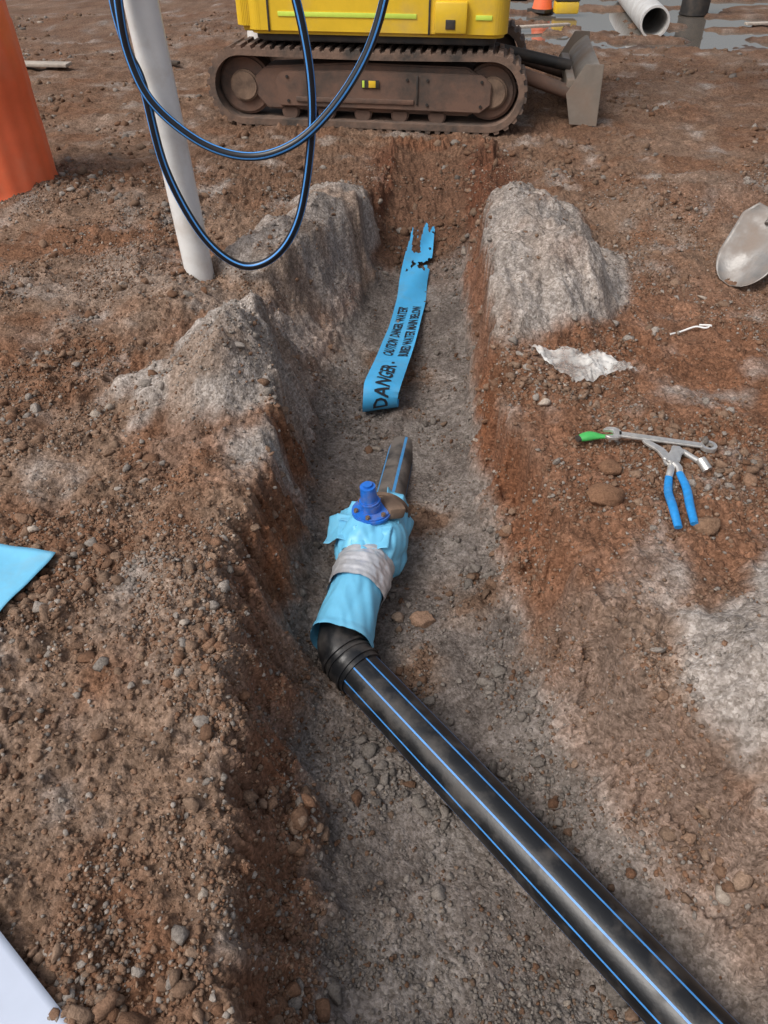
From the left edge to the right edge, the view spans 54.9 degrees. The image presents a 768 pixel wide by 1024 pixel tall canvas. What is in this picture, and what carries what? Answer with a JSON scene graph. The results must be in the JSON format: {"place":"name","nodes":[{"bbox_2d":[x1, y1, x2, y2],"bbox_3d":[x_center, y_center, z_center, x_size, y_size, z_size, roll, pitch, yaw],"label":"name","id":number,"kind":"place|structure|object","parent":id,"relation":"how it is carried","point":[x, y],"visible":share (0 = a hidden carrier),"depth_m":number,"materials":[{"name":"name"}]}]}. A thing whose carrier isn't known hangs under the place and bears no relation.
{"place":"outdoors","nodes":[
{"label":"outdoors","id":0,"kind":"place"},
{"bbox_2d":[0,0,767,1023],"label":"ground","id":1,"kind":"structure","parent":0,"point":[696,130],"depth_m":2.61,"materials":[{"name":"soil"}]},
{"bbox_2d":[0,0,57,200],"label":"traffic barrel","id":2,"kind":"object","parent":1,"relation":"on","point":[26,161],"visible":0.81,"depth_m":4.55,"materials":[{"name":"orange plastic"}]},
{"bbox_2d":[0,931,66,1023],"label":"white panel","id":3,"kind":"object","parent":1,"relation":"on","point":[26,997],"visible":1,"depth_m":1.35,"materials":[{"name":"white plastic"}]},
{"bbox_2d":[25,61,71,67],"bbox_3d":[-3.725,-4.712,7.776,0.854,0.030,0.160,4,41,4],"label":"timber offcut","id":4,"kind":"object","parent":1,"relation":"on","point":[62,64],"visible":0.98,"depth_m":7.71,"materials":[{"name":"brown wood"}]},
{"bbox_2d":[123,0,213,280],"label":"white standpipe","id":5,"kind":"object","parent":1,"relation":"on","point":[147,34],"visible":0.69,"depth_m":3.31,"materials":[{"name":"plastic"}]},
{"bbox_2d":[109,0,388,269],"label":"striped hose","id":6,"kind":"object","parent":5,"relation":"attached to","point":[151,104],"visible":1,"depth_m":3.21,"materials":[{"name":"black plastic"}]},
{"bbox_2d":[171,60,179,64],"bbox_3d":[-2.475,-4.884,8.011,0.585,0.030,0.060,13,43,15],"label":"timber offcut","id":7,"kind":"object","parent":1,"relation":"on","point":[173,62],"visible":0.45,"depth_m":7.93,"materials":[{"name":"wood"}]},
{"bbox_2d":[247,31,257,38],"bbox_3d":[-1.300,-4.908,7.658,0.220,0.600,0.220,0,41,0],"label":"white standpipe","id":8,"kind":"object","parent":1,"relation":"on","point":[253,34],"visible":0.02,"depth_m":7.56,"materials":[{"name":"plastic"}]},
{"bbox_2d":[310,481,413,648],"bbox_3d":[-0.084,0.165,2.600,0.307,0.412,0.684,6,41,7],"label":"wrapped valve","id":9,"kind":"object","parent":1,"relation":"on","point":[369,530],"visible":0.98,"depth_m":2.57,"materials":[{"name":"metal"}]},
{"bbox_2d":[207,36,527,135],"bbox_3d":[-0.133,-3.443,5.973,2.548,0.581,0.400,5,41,6],"label":"track belt","id":10,"kind":"object","parent":1,"relation":"on","point":[419,123],"visible":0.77,"depth_m":5.84,"materials":[{"name":"rubber"}]},
{"bbox_2d":[221,55,269,112],"bbox_3d":[-1.108,-3.533,6.077,0.430,0.430,0.200,5,41,6],"label":"idler","id":11,"kind":"object","parent":10,"relation":"on","point":[255,65],"visible":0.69,"depth_m":5.98,"materials":[{"name":"metal"}]},
{"bbox_2d":[231,68,256,100],"bbox_3d":[-1.124,-3.459,5.991,0.230,0.230,0.050,5,41,6],"label":"idler hub","id":12,"kind":"object","parent":11,"relation":"attached to","point":[243,84],"visible":1,"depth_m":5.97,"materials":[{"name":"metal"}]},
{"bbox_2d":[282,106,304,117],"bbox_3d":[-0.747,-3.368,6.153,0.144,0.144,0.260,5,41,6],"label":"roller","id":13,"kind":"object","parent":10,"relation":"on","point":[288,111],"visible":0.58,"depth_m":6.07,"materials":[{"name":"metal"}]},
{"bbox_2d":[354,109,373,119],"bbox_3d":[-0.153,-3.313,6.090,0.144,0.144,0.260,5,41,6],"label":"roller","id":14,"kind":"object","parent":10,"relation":"on","point":[362,114],"visible":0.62,"depth_m":6.00,"materials":[{"name":"metal"}]},
{"bbox_2d":[256,59,477,115],"bbox_3d":[-0.105,-3.445,5.967,1.857,0.350,0.260,5,41,6],"label":"track frame","id":15,"kind":"object","parent":10,"relation":"on","point":[266,76],"visible":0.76,"depth_m":5.84,"materials":[{"name":"metal"}]},
{"bbox_2d":[318,107,338,118],"bbox_3d":[-0.450,-3.341,6.122,0.144,0.144,0.260,5,41,6],"label":"roller","id":16,"kind":"object","parent":15,"relation":"attached to","point":[320,111],"visible":0.3,"depth_m":6.03,"materials":[{"name":"metal"}]},
{"bbox_2d":[275,70,491,113],"bbox_3d":[-0.015,-3.333,5.850,1.719,0.275,0.035,5,41,6],"label":"frame skirt","id":17,"kind":"object","parent":15,"relation":"attached to","point":[454,93],"visible":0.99,"depth_m":5.82,"materials":[{"name":"metal"}]},
{"bbox_2d":[296,96,413,104],"bbox_3d":[-0.236,-3.282,5.902,0.950,0.035,0.013,5,41,6],"label":"frame step","id":18,"kind":"object","parent":17,"relation":"attached to","point":[364,101],"visible":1,"depth_m":5.89,"materials":[{"name":"metal"}]},
{"bbox_2d":[361,80,378,87],"bbox_3d":[-0.108,-3.360,5.809,0.140,0.055,0.007,5,41,6],"label":"warning label","id":19,"kind":"object","parent":17,"relation":"attached to","point":[366,83],"visible":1,"depth_m":5.80,"materials":[{"name":"plastic"}]},
{"bbox_2d":[369,81,375,87],"bbox_3d":[-0.093,-3.356,5.804,0.055,0.048,0.004,5,41,6],"label":"label mark","id":20,"kind":"object","parent":19,"relation":"on","point":[372,84],"visible":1,"depth_m":5.80,"materials":[{"name":"yellow paint"}]},
{"bbox_2d":[416,76,417,104],"bbox_3d":[0.259,-3.302,5.795,0.014,0.200,0.012,5,41,6],"label":"frame seam","id":21,"kind":"object","parent":17,"relation":"attached to","point":[417,90],"visible":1,"depth_m":5.79,"materials":[{"name":"metal"}]},
{"bbox_2d":[391,110,409,121],"bbox_3d":[0.144,-3.286,6.059,0.144,0.144,0.260,5,41,6],"label":"roller","id":22,"kind":"object","parent":15,"relation":"attached to","point":[403,116],"visible":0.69,"depth_m":5.97,"materials":[{"name":"metal"}]},
{"bbox_2d":[428,112,445,122],"bbox_3d":[0.441,-3.258,6.027,0.144,0.144,0.260,5,41,6],"label":"roller","id":23,"kind":"object","parent":15,"relation":"attached to","point":[433,117],"visible":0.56,"depth_m":5.94,"materials":[{"name":"metal"}]},
{"bbox_2d":[473,62,515,119],"bbox_3d":[0.842,-3.353,5.870,0.400,0.400,0.200,5,41,6],"label":"sprocket","id":24,"kind":"object","parent":15,"relation":"attached to","point":[505,74],"visible":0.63,"depth_m":5.74,"materials":[{"name":"metal"}]},
{"bbox_2d":[486,76,506,108],"bbox_3d":[0.846,-3.277,5.782,0.230,0.230,0.050,5,41,6],"label":"sprocket hub","id":25,"kind":"object","parent":24,"relation":"attached to","point":[499,92],"visible":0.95,"depth_m":5.75,"materials":[{"name":"metal"}]},
{"bbox_2d":[0,158,767,1023],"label":"soil clods","id":26,"kind":"object","parent":1,"relation":"on","point":[106,1008],"visible":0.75,"depth_m":2.16,"materials":[{"name":"soil"}]},
{"bbox_2d":[0,544,55,610],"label":"blue sheet","id":27,"kind":"object","parent":26,"relation":"on","point":[21,568],"visible":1,"depth_m":2.21,"materials":[{"name":"blue plastic"}]},
{"bbox_2d":[13,11,767,256],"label":"rubble","id":28,"kind":"object","parent":1,"relation":"on","point":[403,231],"visible":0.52,"depth_m":5.55,"materials":[{"name":"soil"}]},
{"bbox_2d":[376,436,412,497],"bbox_3d":[0.043,-0.128,3.168,0.124,0.237,0.677,5,41,6],"label":"buried water pipe","id":29,"kind":"object","parent":1,"relation":"on","point":[395,473],"visible":0.58,"depth_m":3.18,"materials":[{"name":"black plastic"}]},
{"bbox_2d":[265,19,525,81],"bbox_3d":[0.073,-4.405,7.080,2.548,0.581,0.400,5,41,6],"label":"track belt","id":30,"kind":"object","parent":1,"relation":"on","point":[514,32],"visible":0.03,"depth_m":6.72,"materials":[{"name":"rubber"}]},
{"bbox_2d":[269,57,297,60],"bbox_3d":[-0.902,-4.495,7.183,0.430,0.430,0.200,5,41,6],"label":"idler","id":31,"kind":"object","parent":30,"relation":"on","point":[278,58],"visible":0.01,"depth_m":7.16,"materials":[{"name":"metal"}]},
{"bbox_2d":[496,33,515,46],"bbox_3d":[1.048,-4.315,6.976,0.400,0.400,0.200,5,41,6],"label":"sprocket","id":32,"kind":"object","parent":30,"relation":"on","point":[507,39],"visible":0.1,"depth_m":6.81,"materials":[{"name":"metal"}]},
{"bbox_2d":[391,612,403,622],"bbox_3d":[0.048,0.370,2.600,0.046,0.030,0.043,0,41,0],"label":"rock","id":33,"kind":"object","parent":1,"relation":"on","point":[398,617],"visible":1,"depth_m":2.59,"materials":[{"name":"stone"}]},
{"bbox_2d":[363,223,434,411],"bbox_3d":[0.127,-1.170,4.189,0.190,0.242,1.978,6,41,7],"label":"marker tape","id":34,"kind":"object","parent":1,"relation":"on","point":[384,380],"visible":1,"depth_m":4.03,"materials":[{"name":"blue plastic"}]},
{"bbox_2d":[409,611,435,627],"bbox_3d":[0.130,0.373,2.582,0.079,0.050,0.070,-23,46,-25],"label":"rock","id":35,"kind":"object","parent":1,"relation":"on","point":[423,619],"visible":1,"depth_m":2.56,"materials":[{"name":"stone"}]},
{"bbox_2d":[317,622,739,1023],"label":"water main pipe","id":36,"kind":"object","parent":1,"relation":"on","point":[642,971],"visible":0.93,"depth_m":1.86,"materials":[{"name":"black plastic"}]},
{"bbox_2d":[527,0,552,13],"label":"traffic cone","id":37,"kind":"object","parent":1,"relation":"on","point":[542,6],"visible":0.98,"depth_m":10.87,"materials":[{"name":"plastic"}]},
{"bbox_2d":[516,23,570,28],"bbox_3d":[2.125,-6.500,9.886,0.791,0.030,0.080,-12,42,-14],"label":"timber offcut","id":38,"kind":"object","parent":1,"relation":"on","point":[544,25],"visible":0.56,"depth_m":9.87,"materials":[{"name":"brown wood"}]},
{"bbox_2d":[553,0,579,13],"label":"yellow toolbox","id":39,"kind":"object","parent":1,"relation":"on","point":[565,6],"visible":1,"depth_m":10.72,"materials":[{"name":"paint"}]},
{"bbox_2d":[559,31,589,81],"bbox_3d":[1.821,-4.372,7.117,0.279,0.440,0.021,5,41,6],"label":"blade end","id":40,"kind":"object","parent":1,"relation":"on","point":[576,36],"visible":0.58,"depth_m":7.01,"materials":[{"name":"metal"}]},
{"bbox_2d":[536,345,618,380],"bbox_3d":[0.838,-0.652,3.119,0.361,0.053,0.317,-14,43,-16],"label":"plastic bag","id":41,"kind":"object","parent":1,"relation":"on","point":[605,360],"visible":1,"depth_m":3.10,"materials":[{"name":"white plastic"}]},
{"bbox_2d":[569,35,599,79],"bbox_3d":[1.733,-3.850,6.517,0.166,0.380,1.580,5,41,6],"label":"dozer blade","id":42,"kind":"object","parent":1,"relation":"on","point":[582,53],"visible":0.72,"depth_m":6.49,"materials":[{"name":"metal"}]},
{"bbox_2d":[472,63,568,99],"bbox_3d":[1.057,-3.563,6.125,1.068,0.243,0.123,7,42,8],"label":"blade arm","id":43,"kind":"object","parent":42,"relation":"attached to","point":[547,84],"visible":0.21,"depth_m":6.04},
{"bbox_2d":[521,61,562,78],"bbox_3d":[1.164,-4.061,6.698,1.068,0.243,0.123,3,41,4],"label":"blade arm","id":44,"kind":"object","parent":42,"relation":"attached to","point":[553,71],"visible":0.08,"depth_m":6.67},
{"bbox_2d":[561,53,574,87],"bbox_3d":[1.605,-3.858,6.480,0.070,0.100,1.200,5,41,6],"label":"blade back rib","id":45,"kind":"object","parent":42,"relation":"attached to","point":[568,76],"visible":0.52,"depth_m":6.18,"materials":[{"name":"metal"}]},
{"bbox_2d":[488,42,571,70],"bbox_3d":[1.208,-3.901,6.316,0.800,0.090,0.090,13,42,-1],"label":"blade ram","id":46,"kind":"object","parent":45,"relation":"on","point":[544,59],"visible":0.53,"depth_m":6.28,"materials":[{"name":"metal"}]},
{"bbox_2d":[566,64,603,126],"bbox_3d":[1.599,-3.332,5.921,0.279,0.440,0.020,5,41,6],"label":"blade end","id":47,"kind":"object","parent":1,"relation":"on","point":[583,93],"visible":1,"depth_m":5.92,"materials":[{"name":"metal"}]},
{"bbox_2d":[575,431,612,441],"bbox_3d":[0.763,-0.270,2.649,0.156,0.031,0.047,0,41,0],"label":"screwdriver","id":48,"kind":"object","parent":1,"relation":"on","point":[587,436],"visible":0.77,"depth_m":2.64,"materials":[{"name":"plastic"}]},
{"bbox_2d":[586,483,624,506],"bbox_3d":[0.724,-0.050,2.415,0.129,0.082,0.100,0,41,0],"label":"rock","id":49,"kind":"object","parent":1,"relation":"on","point":[602,494],"visible":0.92,"depth_m":2.39,"materials":[{"name":"stone"}]},
{"bbox_2d":[598,459,621,475],"bbox_3d":[0.776,-0.150,2.542,0.080,0.048,0.061,0,41,0],"label":"rock","id":50,"kind":"object","parent":1,"relation":"on","point":[607,467],"visible":0.99,"depth_m":2.53,"materials":[{"name":"stone"}]},
{"bbox_2d":[509,0,767,50],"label":"puddle water","id":51,"kind":"structure","parent":1,"relation":"on","point":[696,34],"depth_m":10.23,"materials":[{"name":"grey liquid"}]},
{"bbox_2d":[679,0,710,16],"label":"black drum","id":52,"kind":"object","parent":51,"relation":"on","point":[694,8],"visible":0.95,"depth_m":10.77,"materials":[{"name":"metal"}]},
{"bbox_2d":[617,0,669,35],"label":"grey drain pipe","id":53,"kind":"object","parent":1,"relation":"on","point":[649,17],"visible":0.92,"depth_m":9.72,"materials":[{"name":"grey plastic"}]},
{"bbox_2d":[603,427,716,452],"bbox_3d":[0.966,-0.256,2.599,0.385,0.015,0.070,9,42,10],"label":"combination spanner","id":54,"kind":"object","parent":1,"relation":"on","point":[617,433],"visible":1,"depth_m":2.59,"materials":[{"name":"silver metal"}]},
{"bbox_2d":[642,440,698,528],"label":"pliers","id":55,"kind":"object","parent":1,"relation":"on","point":[671,459],"visible":1,"depth_m":2.42,"materials":[{"name":"blue metal"}]},
{"bbox_2d":[670,324,711,334],"bbox_3d":[1.394,-0.838,3.375,0.200,0.034,0.054,-6,41,-7],"label":"cable tie","id":56,"kind":"object","parent":1,"relation":"on","point":[700,326],"visible":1,"depth_m":3.37,"materials":[{"name":"white plastic"}]},
{"bbox_2d":[683,449,711,472],"bbox_3d":[1.062,-0.178,2.509,0.035,0.048,0.119,-18,44,-19],"label":"socket extension","id":57,"kind":"object","parent":1,"relation":"on","point":[703,464],"visible":0.96,"depth_m":2.48,"materials":[{"name":"silver metal"}]},
{"bbox_2d":[691,517,720,534],"bbox_3d":[1.000,0.041,2.301,0.088,0.061,0.073,0,41,0],"label":"rock","id":58,"kind":"object","parent":1,"relation":"on","point":[708,525],"visible":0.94,"depth_m":2.28,"materials":[{"name":"stone"}]},
{"bbox_2d":[716,202,767,286],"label":"shovel","id":59,"kind":"object","parent":1,"relation":"on","point":[742,259],"visible":1,"depth_m":3.77,"materials":[{"name":"metal"}]},
{"bbox_2d":[744,21,767,24],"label":"timber offcut","id":60,"kind":"object","parent":1,"relation":"on","point":[756,23],"visible":1,"depth_m":10.00,"materials":[{"name":"brown wood"}]},
{"bbox_2d":[445,20,454,29],"bbox_3d":[0.485,-3.566,5.413,0.070,0.060,0.010,5,41,6],"label":"toolbox latch","id":61,"kind":"object","parent":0,"point":[450,25],"visible":1,"depth_m":5.41,"materials":[{"name":"grey metal"}]},
{"bbox_3d":[-0.030,-4.139,6.339,0.840,0.150,0.840,5,41,6],"label":"slewing ring","id":62,"kind":"object","parent":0,"visible":0},
{"bbox_2d":[257,33,495,45],"bbox_3d":[0.031,-4.195,6.293,1.880,0.085,1.780,5,41,6],"label":"house base","id":63,"kind":"object","parent":62,"relation":"on","point":[386,39],"visible":0.23,"depth_m":5.63,"materials":[{"name":"metal"}]},
{"bbox_2d":[235,0,252,30],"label":"counterweight","id":64,"kind":"object","parent":63,"relation":"on","point":[242,10],"visible":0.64,"depth_m":5.63,"materials":[{"name":"yellow paint"}]},
{"bbox_2d":[248,0,510,38],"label":"skirt","id":65,"kind":"object","parent":63,"relation":"on","point":[498,11],"visible":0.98,"depth_m":5.50,"materials":[{"name":"yellow paint"}]},
{"bbox_2d":[266,0,269,31],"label":"panel gap","id":66,"kind":"object","parent":65,"relation":"attached to","point":[267,9],"visible":1,"depth_m":5.57,"materials":[{"name":"metal"}]},
{"bbox_2d":[277,11,416,18],"bbox_3d":[-0.280,-3.700,5.506,1.050,0.030,0.006,5,41,6],"label":"reflective strip","id":67,"kind":"object","parent":65,"relation":"attached to","point":[348,15],"visible":1,"depth_m":5.50,"materials":[{"name":"yellow plastic"}]},
{"bbox_2d":[428,0,430,34],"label":"panel gap","id":68,"kind":"object","parent":65,"relation":"attached to","point":[429,17],"visible":1,"depth_m":5.44,"materials":[{"name":"metal"}]},
{"bbox_2d":[434,1,467,33],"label":"access panel","id":69,"kind":"object","parent":65,"relation":"on","point":[457,11],"visible":1,"depth_m":5.38,"materials":[{"name":"yellow metal"}]},
{"bbox_2d":[476,15,491,20],"bbox_3d":[0.730,-3.606,5.399,0.120,0.030,0.006,5,41,6],"label":"reflective strip","id":70,"kind":"object","parent":65,"relation":"attached to","point":[483,17],"visible":1,"depth_m":5.40,"materials":[{"name":"yellow plastic"}]}
]}

